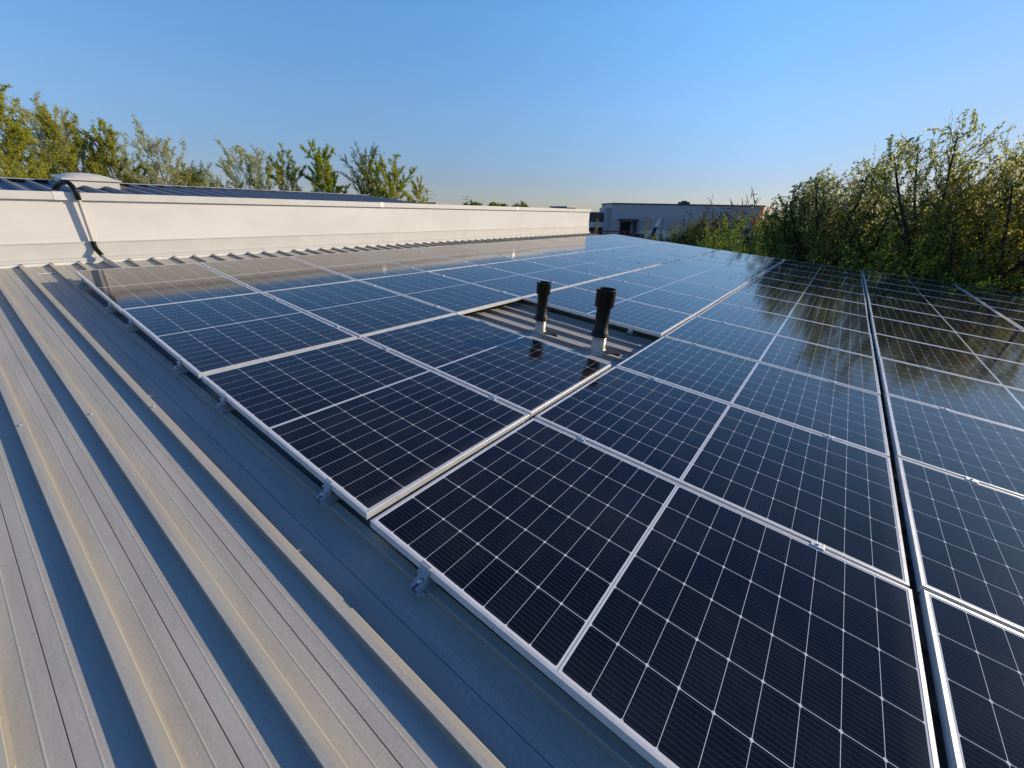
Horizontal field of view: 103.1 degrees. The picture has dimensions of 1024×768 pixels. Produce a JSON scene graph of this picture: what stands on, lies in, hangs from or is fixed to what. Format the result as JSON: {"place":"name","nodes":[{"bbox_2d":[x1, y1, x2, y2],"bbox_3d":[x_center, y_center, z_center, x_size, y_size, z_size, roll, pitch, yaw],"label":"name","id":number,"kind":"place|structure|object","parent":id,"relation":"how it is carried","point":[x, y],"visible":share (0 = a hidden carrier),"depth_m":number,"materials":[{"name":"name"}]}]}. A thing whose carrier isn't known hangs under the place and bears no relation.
{"place":"outdoors","nodes":[
{"label":"outdoors","id":0,"kind":"place"},
{"bbox_2d":[0,0,1023,222],"label":"sky","id":1,"kind":"structure","parent":0,"point":[582,104],"materials":[{"name":"blue"}]},
{"bbox_2d":[601,201,765,241],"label":"warehouse","id":2,"kind":"structure","parent":0,"point":[628,216],"depth_m":114.34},
{"bbox_2d":[589,208,610,233],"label":"office wing","id":3,"kind":"structure","parent":2,"relation":"attached to","point":[603,215],"depth_m":116.14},
{"bbox_3d":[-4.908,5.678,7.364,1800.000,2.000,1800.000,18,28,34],"label":"ground","id":4,"kind":"structure","parent":0,"visible":0},
{"bbox_2d":[0,153,48,178],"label":"spring tree","id":5,"kind":"object","parent":4,"relation":"on","point":[36,171],"visible":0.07,"depth_m":21.88,"materials":[{"name":"green plant"}]},
{"bbox_2d":[0,94,67,178],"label":"spring tree","id":6,"kind":"object","parent":4,"relation":"on","point":[8,121],"visible":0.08,"depth_m":24.82,"materials":[{"name":"green plant"}]},
{"bbox_2d":[0,83,76,178],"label":"spring tree","id":7,"kind":"object","parent":4,"relation":"on","point":[12,147],"visible":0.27,"depth_m":23.23,"materials":[{"name":"green plant"}]},
{"bbox_2d":[0,91,85,178],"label":"spring tree","id":8,"kind":"object","parent":4,"relation":"on","point":[36,100],"visible":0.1,"depth_m":26.55,"materials":[{"name":"green plant"}]},
{"bbox_2d":[10,99,116,179],"bbox_3d":[-30.247,-12.219,29.185,4.606,13.644,5.635,-17,29,-37],"label":"spring tree","id":9,"kind":"object","parent":4,"relation":"on","point":[36,120],"visible":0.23,"depth_m":26.57,"materials":[{"name":"green plant"}]},
{"bbox_2d":[18,104,110,179],"bbox_3d":[-28.973,-11.389,28.106,3.738,13.010,4.958,0,23,-2],"label":"spring tree","id":10,"kind":"object","parent":4,"relation":"on","point":[42,118],"visible":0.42,"depth_m":26.18,"materials":[{"name":"green plant"}]},
{"bbox_2d":[69,117,148,183],"bbox_3d":[-27.450,-11.941,29.622,3.003,12.895,3.777,18,28,35],"label":"spring tree","id":11,"kind":"object","parent":4,"relation":"on","point":[108,161],"visible":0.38,"depth_m":27.63,"materials":[{"name":"green plant"}]},
{"bbox_2d":[102,136,146,182],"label":"spring tree","id":12,"kind":"object","parent":4,"relation":"on","point":[122,151],"visible":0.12,"depth_m":31.49,"materials":[{"name":"green plant"}]},
{"bbox_2d":[115,114,208,186],"bbox_3d":[-25.498,-12.275,30.254,5.273,13.038,4.869,-3,23,-9],"label":"spring tree","id":13,"kind":"object","parent":4,"relation":"on","point":[167,155],"visible":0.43,"depth_m":28.84,"materials":[{"name":"green plant"}]},
{"bbox_2d":[155,161,201,186],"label":"spring tree","id":14,"kind":"object","parent":4,"relation":"on","point":[189,181],"visible":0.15,"depth_m":32.27,"materials":[{"name":"green plant"}]},
{"bbox_2d":[195,135,272,189],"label":"spring tree","id":15,"kind":"object","parent":4,"relation":"on","point":[228,171],"visible":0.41,"depth_m":33.33,"materials":[{"name":"green plant"}]},
{"bbox_2d":[240,145,286,189],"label":"spring tree","id":16,"kind":"object","parent":4,"relation":"on","point":[269,168],"visible":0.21,"depth_m":36.63,"materials":[{"name":"green plant"}]},
{"bbox_2d":[267,142,315,191],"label":"spring tree","id":17,"kind":"object","parent":4,"relation":"on","point":[279,171],"visible":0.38,"depth_m":34.85,"materials":[{"name":"green plant"}]},
{"bbox_2d":[0,190,590,265],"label":"white walled building","id":18,"kind":"structure","parent":4,"relation":"on","point":[36,227],"depth_m":6.42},
{"bbox_2d":[52,179,124,267],"bbox_3d":[-5.264,-1.989,5.102,1.646,1.052,0.116,14,26,29],"label":"cable conduit","id":19,"kind":"object","parent":18,"relation":"attached to","point":[57,185],"visible":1,"depth_m":5.18,"materials":[{"name":"black plastic"}]},
{"bbox_2d":[0,177,422,203],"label":"roof","id":20,"kind":"structure","parent":18,"relation":"on","point":[20,184],"depth_m":7.26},
{"bbox_2d":[50,173,120,188],"bbox_3d":[-6.832,-3.275,6.525,0.900,0.190,0.680,23,31,32],"label":"skylight","id":21,"kind":"object","parent":20,"relation":"on","point":[80,180],"visible":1,"depth_m":6.33,"materials":[{"name":"plastic"}]},
{"bbox_2d":[300,139,350,193],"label":"spring tree","id":22,"kind":"object","parent":4,"relation":"on","point":[326,169],"visible":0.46,"depth_m":35.98,"materials":[{"name":"green plant"}]},
{"bbox_2d":[336,141,385,196],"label":"spring tree","id":23,"kind":"object","parent":4,"relation":"on","point":[373,154],"visible":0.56,"depth_m":38.15,"materials":[{"name":"green plant"}]},
{"bbox_2d":[370,152,417,200],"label":"spring tree","id":24,"kind":"object","parent":4,"relation":"on","point":[393,186],"visible":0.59,"depth_m":38.04,"materials":[{"name":"green plant"}]},
{"bbox_2d":[0,233,947,767],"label":"industrial hall","id":25,"kind":"structure","parent":4,"relation":"on","point":[190,577],"depth_m":1.41,"materials":[{"name":"metal"}]},
{"bbox_2d":[75,263,258,313],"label":"solar panel","id":26,"kind":"object","parent":25,"relation":"on","point":[129,287],"visible":0.99,"depth_m":4.30,"materials":[{"name":"glass"}]},
{"bbox_2d":[121,292,356,378],"bbox_3d":[-2.330,-0.512,3.478,1.752,0.045,1.162,23,31,32],"label":"solar panel","id":27,"kind":"object","parent":25,"relation":"on","point":[200,338],"visible":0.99,"depth_m":3.32,"materials":[{"name":"blue glass"}]},
{"bbox_2d":[199,256,354,292],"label":"solar panel","id":28,"kind":"object","parent":25,"relation":"on","point":[261,275],"visible":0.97,"depth_m":5.16,"materials":[{"name":"blue glass"}]},
{"bbox_2d":[316,478,340,506],"bbox_3d":[-0.783,0.458,1.855,0.066,0.099,0.215,23,31,32],"label":"mounting bracket","id":29,"kind":"object","parent":25,"relation":"attached to","point":[327,496],"visible":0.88,"depth_m":1.80,"materials":[{"name":"silver metal"}]},
{"bbox_2d":[289,252,423,280],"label":"solar panel","id":30,"kind":"object","parent":25,"relation":"on","point":[356,266],"visible":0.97,"depth_m":6.02,"materials":[{"name":"blue glass"}]},
{"bbox_2d":[263,280,455,337],"bbox_3d":[-1.620,-0.856,4.321,1.752,0.045,1.162,23,31,32],"label":"solar panel","id":31,"kind":"object","parent":25,"relation":"on","point":[358,309],"visible":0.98,"depth_m":4.19,"materials":[{"name":"blue glass"}]},
{"bbox_2d":[201,338,529,519],"bbox_3d":[-0.921,0.076,2.538,1.752,0.045,1.162,23,31,32],"label":"solar panel","id":32,"kind":"object","parent":25,"relation":"on","point":[368,429],"visible":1,"depth_m":2.33,"materials":[{"name":"blue glass"}]},
{"bbox_2d":[358,248,474,271],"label":"solar panel","id":33,"kind":"object","parent":25,"relation":"on","point":[421,260],"visible":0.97,"depth_m":6.86,"materials":[{"name":"blue glass"}]},
{"bbox_2d":[410,560,437,597],"bbox_3d":[-0.279,0.674,1.507,0.066,0.099,0.215,23,31,32],"label":"mounting bracket","id":34,"kind":"object","parent":25,"relation":"attached to","point":[423,584],"visible":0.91,"depth_m":1.45,"materials":[{"name":"silver metal"}]},
{"bbox_2d":[359,271,520,314],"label":"solar panel","id":35,"kind":"object","parent":25,"relation":"on","point":[456,296],"visible":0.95,"depth_m":5.04,"materials":[{"name":"blue glass"}]},
{"bbox_2d":[411,245,516,264],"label":"solar panel","id":36,"kind":"object","parent":25,"relation":"on","point":[472,256],"visible":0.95,"depth_m":7.73,"materials":[{"name":"blue glass"}]},
{"bbox_2d":[362,314,610,417],"bbox_3d":[-0.226,-0.263,3.375,1.752,0.037,1.134,23,31,32],"label":"solar panel","id":37,"kind":"object","parent":25,"relation":"on","point":[531,377],"visible":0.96,"depth_m":3.22,"materials":[{"name":"blue glass"}]},
{"bbox_2d":[429,265,567,299],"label":"solar panel","id":38,"kind":"object","parent":25,"relation":"on","point":[522,286],"visible":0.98,"depth_m":5.94,"materials":[{"name":"blue glass"}]},
{"bbox_2d":[455,243,549,259],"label":"solar panel","id":39,"kind":"object","parent":25,"relation":"on","point":[508,252],"visible":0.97,"depth_m":8.57,"materials":[{"name":"blue glass"}]},
{"bbox_2d":[492,241,577,255],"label":"solar panel","id":40,"kind":"object","parent":25,"relation":"on","point":[537,248],"visible":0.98,"depth_m":9.42,"materials":[{"name":"blue glass"}]},
{"bbox_2d":[530,281,551,336],"bbox_3d":[0.306,-0.746,4.186,0.210,0.595,0.210,20,30,33],"label":"vent pipe","id":41,"kind":"object","parent":25,"relation":"on","point":[543,290],"visible":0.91,"depth_m":4.12,"materials":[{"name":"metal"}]},
{"bbox_2d":[481,260,603,286],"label":"solar panel","id":42,"kind":"object","parent":25,"relation":"on","point":[569,278],"visible":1,"depth_m":6.77,"materials":[{"name":"blue glass"}]},
{"bbox_2d":[522,239,600,251],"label":"solar panel","id":43,"kind":"object","parent":25,"relation":"on","point":[561,245],"visible":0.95,"depth_m":10.28,"materials":[{"name":"blue glass"}]},
{"bbox_2d":[521,256,630,277],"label":"solar panel","id":44,"kind":"object","parent":25,"relation":"on","point":[582,267],"visible":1,"depth_m":7.63,"materials":[{"name":"blue glass"}]},
{"bbox_2d":[546,238,617,248],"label":"solar panel","id":45,"kind":"object","parent":25,"relation":"on","point":[583,243],"visible":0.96,"depth_m":11.12,"materials":[{"name":"blue glass"}]},
{"bbox_2d":[586,287,616,355],"bbox_3d":[0.842,-0.560,3.827,0.236,0.665,0.236,20,30,33],"label":"vent pipe","id":46,"kind":"object","parent":25,"relation":"on","point":[605,300],"visible":0.97,"depth_m":3.76,"materials":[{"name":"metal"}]},
{"bbox_2d":[554,252,652,271],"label":"solar panel","id":47,"kind":"object","parent":25,"relation":"on","point":[609,262],"visible":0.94,"depth_m":8.47,"materials":[{"name":"blue glass"}]},
{"bbox_2d":[524,287,692,336],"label":"solar panel","id":48,"kind":"object","parent":25,"relation":"on","point":[649,319],"visible":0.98,"depth_m":4.89,"materials":[{"name":"blue glass"}]},
{"bbox_2d":[581,249,670,265],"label":"solar panel","id":49,"kind":"object","parent":25,"relation":"on","point":[630,257],"visible":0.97,"depth_m":9.31,"materials":[{"name":"blue glass"}]},
{"bbox_2d":[571,278,715,317],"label":"solar panel","id":50,"kind":"object","parent":25,"relation":"on","point":[694,306],"visible":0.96,"depth_m":5.81,"materials":[{"name":"blue glass"}]},
{"bbox_2d":[603,247,685,261],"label":"solar panel","id":51,"kind":"object","parent":25,"relation":"on","point":[671,258],"visible":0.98,"depth_m":10.18,"materials":[{"name":"blue glass"}]},
{"bbox_2d":[370,418,939,767],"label":"solar panel","id":52,"kind":"object","parent":25,"relation":"on","point":[655,620],"visible":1,"depth_m":1.39,"materials":[{"name":"blue glass"}]},
{"bbox_2d":[624,245,697,257],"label":"solar panel","id":53,"kind":"object","parent":25,"relation":"on","point":[662,251],"visible":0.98,"depth_m":11.02,"materials":[{"name":"blue glass"}]},
{"bbox_2d":[607,271,732,302],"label":"solar panel","id":54,"kind":"object","parent":25,"relation":"on","point":[713,293],"visible":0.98,"depth_m":6.68,"materials":[{"name":"blue glass"}]},
{"bbox_2d":[635,266,745,292],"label":"solar panel","id":55,"kind":"object","parent":25,"relation":"on","point":[721,283],"visible":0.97,"depth_m":7.52,"materials":[{"name":"blue glass"}]},
{"bbox_2d":[657,262,756,283],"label":"solar panel","id":56,"kind":"object","parent":25,"relation":"on","point":[735,276],"visible":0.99,"depth_m":8.39,"materials":[{"name":"blue glass"}]},
{"bbox_2d":[673,258,765,276],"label":"solar panel","id":57,"kind":"object","parent":25,"relation":"on","point":[733,268],"visible":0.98,"depth_m":9.23,"materials":[{"name":"blue glass"}]},
{"bbox_2d":[535,366,909,587],"bbox_3d":[1.182,0.321,2.439,1.752,0.045,1.162,23,31,32],"label":"solar panel","id":58,"kind":"object","parent":25,"relation":"on","point":[834,496],"visible":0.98,"depth_m":2.23,"materials":[{"name":"blue glass"}]},
{"bbox_2d":[690,255,772,271],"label":"solar panel","id":59,"kind":"object","parent":25,"relation":"on","point":[766,268],"visible":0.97,"depth_m":10.08,"materials":[{"name":"blue glass"}]},
{"bbox_2d":[702,252,778,266],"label":"solar panel","id":60,"kind":"object","parent":25,"relation":"on","point":[744,259],"visible":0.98,"depth_m":10.92,"materials":[{"name":"blue glass"}]},
{"bbox_2d":[713,250,784,263],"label":"solar panel","id":61,"kind":"object","parent":25,"relation":"on","point":[771,259],"visible":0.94,"depth_m":11.76,"materials":[{"name":"blue glass"}]},
{"bbox_2d":[616,336,889,456],"bbox_3d":[1.891,-0.023,3.283,1.752,0.045,1.162,23,31,32],"label":"solar panel","id":62,"kind":"object","parent":25,"relation":"on","point":[846,414],"visible":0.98,"depth_m":3.13,"materials":[{"name":"blue glass"}]},
{"bbox_2d":[665,316,879,394],"bbox_3d":[2.599,-0.368,4.126,1.752,0.046,1.162,23,31,32],"label":"solar panel","id":63,"kind":"object","parent":25,"relation":"on","point":[848,369],"visible":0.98,"depth_m":4.00,"materials":[{"name":"blue glass"}]},
{"bbox_2d":[697,302,874,357],"bbox_3d":[3.308,-0.710,4.970,1.752,0.046,1.162,23,31,32],"label":"solar panel","id":64,"kind":"object","parent":25,"relation":"on","point":[848,340],"visible":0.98,"depth_m":4.87,"materials":[{"name":"blue glass"}]},
{"bbox_2d":[719,291,870,333],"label":"solar panel","id":65,"kind":"object","parent":25,"relation":"on","point":[858,323],"visible":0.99,"depth_m":5.73,"materials":[{"name":"blue glass"}]},
{"bbox_2d":[737,283,867,316],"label":"solar panel","id":66,"kind":"object","parent":25,"relation":"on","point":[854,308],"visible":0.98,"depth_m":6.59,"materials":[{"name":"blue glass"}]},
{"bbox_2d":[749,277,865,303],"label":"solar panel","id":67,"kind":"object","parent":25,"relation":"on","point":[824,292],"visible":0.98,"depth_m":7.43,"materials":[{"name":"black glass"}]},
{"bbox_2d":[759,271,864,294],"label":"solar panel","id":68,"kind":"object","parent":25,"relation":"on","point":[818,283],"visible":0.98,"depth_m":8.29,"materials":[{"name":"black glass"}]},
{"bbox_2d":[769,267,863,286],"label":"solar panel","id":69,"kind":"object","parent":25,"relation":"on","point":[843,280],"visible":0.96,"depth_m":9.14,"materials":[{"name":"black glass"}]},
{"bbox_2d":[775,263,862,279],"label":"solar panel","id":70,"kind":"object","parent":25,"relation":"on","point":[820,271],"visible":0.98,"depth_m":10.00,"materials":[{"name":"black glass"}]},
{"bbox_2d":[782,260,861,274],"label":"solar panel","id":71,"kind":"object","parent":25,"relation":"on","point":[825,267],"visible":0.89,"depth_m":10.86,"materials":[{"name":"black glass"}]},
{"bbox_2d":[862,270,958,288],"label":"solar panel","id":72,"kind":"object","parent":25,"relation":"on","point":[917,280],"visible":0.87,"depth_m":9.89,"materials":[{"name":"black glass"}]},
{"bbox_2d":[863,275,971,296],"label":"solar panel","id":73,"kind":"object","parent":25,"relation":"on","point":[911,284],"visible":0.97,"depth_m":9.06,"materials":[{"name":"black glass"}]},
{"bbox_2d":[864,280,985,305],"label":"solar panel","id":74,"kind":"object","parent":25,"relation":"on","point":[932,293],"visible":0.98,"depth_m":8.20,"materials":[{"name":"black glass"}]},
{"bbox_2d":[865,286,1001,316],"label":"solar panel","id":75,"kind":"object","parent":25,"relation":"on","point":[965,306],"visible":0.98,"depth_m":7.36,"materials":[{"name":"black glass"}]},
{"bbox_2d":[867,294,1023,331],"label":"solar panel","id":76,"kind":"object","parent":25,"relation":"on","point":[963,315],"visible":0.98,"depth_m":6.49,"materials":[{"name":"black glass"}]},
{"bbox_2d":[868,304,1023,344],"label":"solar panel","id":77,"kind":"object","parent":25,"relation":"on","point":[998,333],"visible":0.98,"depth_m":5.69,"materials":[{"name":"black glass"}]},
{"bbox_2d":[870,316,1023,364],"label":"solar panel","id":78,"kind":"object","parent":25,"relation":"on","point":[995,349],"visible":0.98,"depth_m":4.91,"materials":[{"name":"black glass"}]},
{"bbox_2d":[873,333,1023,390],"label":"solar panel","id":79,"kind":"object","parent":25,"relation":"on","point":[981,368],"visible":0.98,"depth_m":4.13,"materials":[{"name":"blue glass"}]},
{"bbox_2d":[878,357,1023,430],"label":"solar panel","id":80,"kind":"object","parent":25,"relation":"on","point":[993,403],"visible":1,"depth_m":3.35,"materials":[{"name":"blue glass"}]},
{"bbox_2d":[884,394,1023,497],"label":"solar panel","id":81,"kind":"object","parent":25,"relation":"on","point":[982,452],"visible":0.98,"depth_m":2.57,"materials":[{"name":"blue glass"}]},
{"bbox_2d":[895,457,1023,633],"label":"solar panel","id":82,"kind":"object","parent":25,"relation":"on","point":[966,539],"visible":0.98,"depth_m":1.77,"materials":[{"name":"blue glass"}]},
{"bbox_2d":[919,590,1023,767],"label":"solar panel","id":83,"kind":"object","parent":25,"relation":"on","point":[977,663],"visible":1,"depth_m":1.22,"materials":[{"name":"blue glass"}]},
{"bbox_2d":[955,284,1023,298],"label":"solar panel","id":84,"kind":"object","parent":25,"relation":"on","point":[997,292],"visible":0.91,"depth_m":9.16,"materials":[{"name":"black glass"}]},
{"bbox_2d":[963,289,1023,304],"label":"solar panel","id":85,"kind":"object","parent":25,"relation":"on","point":[974,294],"visible":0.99,"depth_m":8.39,"materials":[{"name":"black glass"}]},
{"bbox_2d":[975,297,1023,311],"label":"solar panel","id":86,"kind":"object","parent":25,"relation":"on","point":[1002,304],"visible":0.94,"depth_m":7.62,"materials":[{"name":"black glass"}]},
{"bbox_2d":[657,211,739,248],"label":"bush","id":87,"kind":"object","parent":4,"relation":"on","point":[697,231],"visible":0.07,"depth_m":37.24,"materials":[{"name":"green plant"}]},
{"bbox_2d":[671,210,760,252],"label":"bush","id":88,"kind":"object","parent":4,"relation":"on","point":[692,237],"visible":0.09,"depth_m":35.50,"materials":[{"name":"green plant"}]},
{"bbox_2d":[694,214,761,255],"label":"bush","id":89,"kind":"object","parent":4,"relation":"on","point":[720,243],"visible":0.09,"depth_m":30.68,"materials":[{"name":"green plant"}]},
{"bbox_2d":[680,188,778,252],"bbox_3d":[19.870,-13.115,37.818,8.843,9.771,8.426,18,28,34],"label":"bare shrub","id":90,"kind":"object","parent":4,"relation":"on","point":[716,218],"visible":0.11,"depth_m":36.72,"materials":[{"name":"green plant"}]},
{"bbox_2d":[701,204,785,256],"bbox_3d":[15.717,-7.667,27.283,6.898,8.034,6.932,18,28,34],"label":"bush","id":91,"kind":"object","parent":4,"relation":"on","point":[726,245],"visible":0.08,"depth_m":26.05,"materials":[{"name":"green plant"}]},
{"bbox_2d":[711,211,861,260],"bbox_3d":[10.697,-3.744,17.209,6.536,8.200,5.999,18,28,34],"label":"shrub","id":92,"kind":"object","parent":4,"relation":"on","point":[753,238],"visible":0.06,"depth_m":16.88,"materials":[{"name":"green plant"}]},
{"bbox_2d":[760,175,854,261],"bbox_3d":[11.300,-3.539,16.477,3.020,8.790,3.044,18,28,34],"label":"cherry tree","id":93,"kind":"object","parent":4,"relation":"on","point":[785,239],"visible":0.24,"depth_m":15.40,"materials":[{"name":"green plant"}]},
{"bbox_2d":[746,202,894,274],"bbox_3d":[11.200,-2.717,15.484,7.115,7.663,6.751,18,28,34],"label":"shrub","id":94,"kind":"object","parent":4,"relation":"on","point":[783,252],"depth_m":13.37,"materials":[{"name":"green plant"}]},
{"bbox_2d":[777,174,868,262],"bbox_3d":[11.685,-3.432,16.186,3.096,8.821,2.900,-19,30,-38],"label":"cherry tree","id":95,"kind":"object","parent":4,"relation":"on","point":[843,187],"visible":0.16,"depth_m":15.02,"materials":[{"name":"green plant"}]},
{"bbox_2d":[793,154,906,268],"bbox_3d":[11.070,-3.083,14.769,3.037,9.266,3.103,18,28,34],"label":"cherry tree","id":96,"kind":"object","parent":4,"relation":"on","point":[867,207],"visible":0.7,"depth_m":13.37,"materials":[{"name":"green plant"}]},
{"bbox_2d":[776,192,941,275],"bbox_3d":[11.270,-2.290,13.577,4.665,8.364,7.480,-6,24,-15],"label":"shrub","id":97,"kind":"object","parent":4,"relation":"on","point":[822,239],"visible":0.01,"depth_m":12.55,"materials":[{"name":"green plant"}]},
{"bbox_2d":[832,183,933,274],"bbox_3d":[12.034,-2.381,14.207,3.026,8.432,2.509,18,28,34],"label":"cherry tree","id":98,"kind":"object","parent":4,"relation":"on","point":[872,246],"visible":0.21,"depth_m":12.98,"materials":[{"name":"green plant"}]},
{"bbox_2d":[828,217,956,281],"bbox_3d":[11.797,-0.933,11.821,6.238,7.241,5.960,18,28,34],"label":"shrub","id":99,"kind":"object","parent":4,"relation":"on","point":[925,271],"visible":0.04,"depth_m":10.59,"materials":[{"name":"green plant"}]},
{"bbox_2d":[777,204,1011,292],"bbox_3d":[11.066,-1.862,13.540,5.224,7.598,6.387,18,28,34],"label":"shrub","id":100,"kind":"object","parent":4,"relation":"on","point":[899,261],"visible":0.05,"depth_m":11.74,"materials":[{"name":"green plant"}]},
{"bbox_2d":[818,228,1011,280],"bbox_3d":[11.459,-1.190,11.937,6.604,7.620,5.368,18,28,34],"label":"shrub","id":101,"kind":"object","parent":4,"relation":"on","point":[916,250],"visible":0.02,"depth_m":9.76,"materials":[{"name":"green plant"}]},
{"bbox_2d":[839,213,1023,291],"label":"shrub","id":102,"kind":"object","parent":4,"relation":"on","point":[935,269],"visible":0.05,"depth_m":9.84,"materials":[{"name":"green plant"}]},
{"bbox_2d":[847,108,1023,279],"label":"cherry tree","id":103,"kind":"object","parent":4,"relation":"on","point":[904,238],"visible":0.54,"depth_m":10.82,"materials":[{"name":"green plant"}]},
{"bbox_2d":[849,214,1023,297],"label":"shrub","id":104,"kind":"object","parent":4,"relation":"on","point":[984,284],"visible":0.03,"depth_m":9.51,"materials":[{"name":"green plant"}]},
{"bbox_2d":[891,148,1023,290],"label":"cherry tree","id":105,"kind":"object","parent":4,"relation":"on","point":[949,253],"visible":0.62,"depth_m":10.12,"materials":[{"name":"green plant"}]},
{"bbox_2d":[945,160,1023,293],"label":"cherry tree","id":106,"kind":"object","parent":4,"relation":"on","point":[1001,270],"visible":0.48,"depth_m":9.48,"materials":[{"name":"green plant"}]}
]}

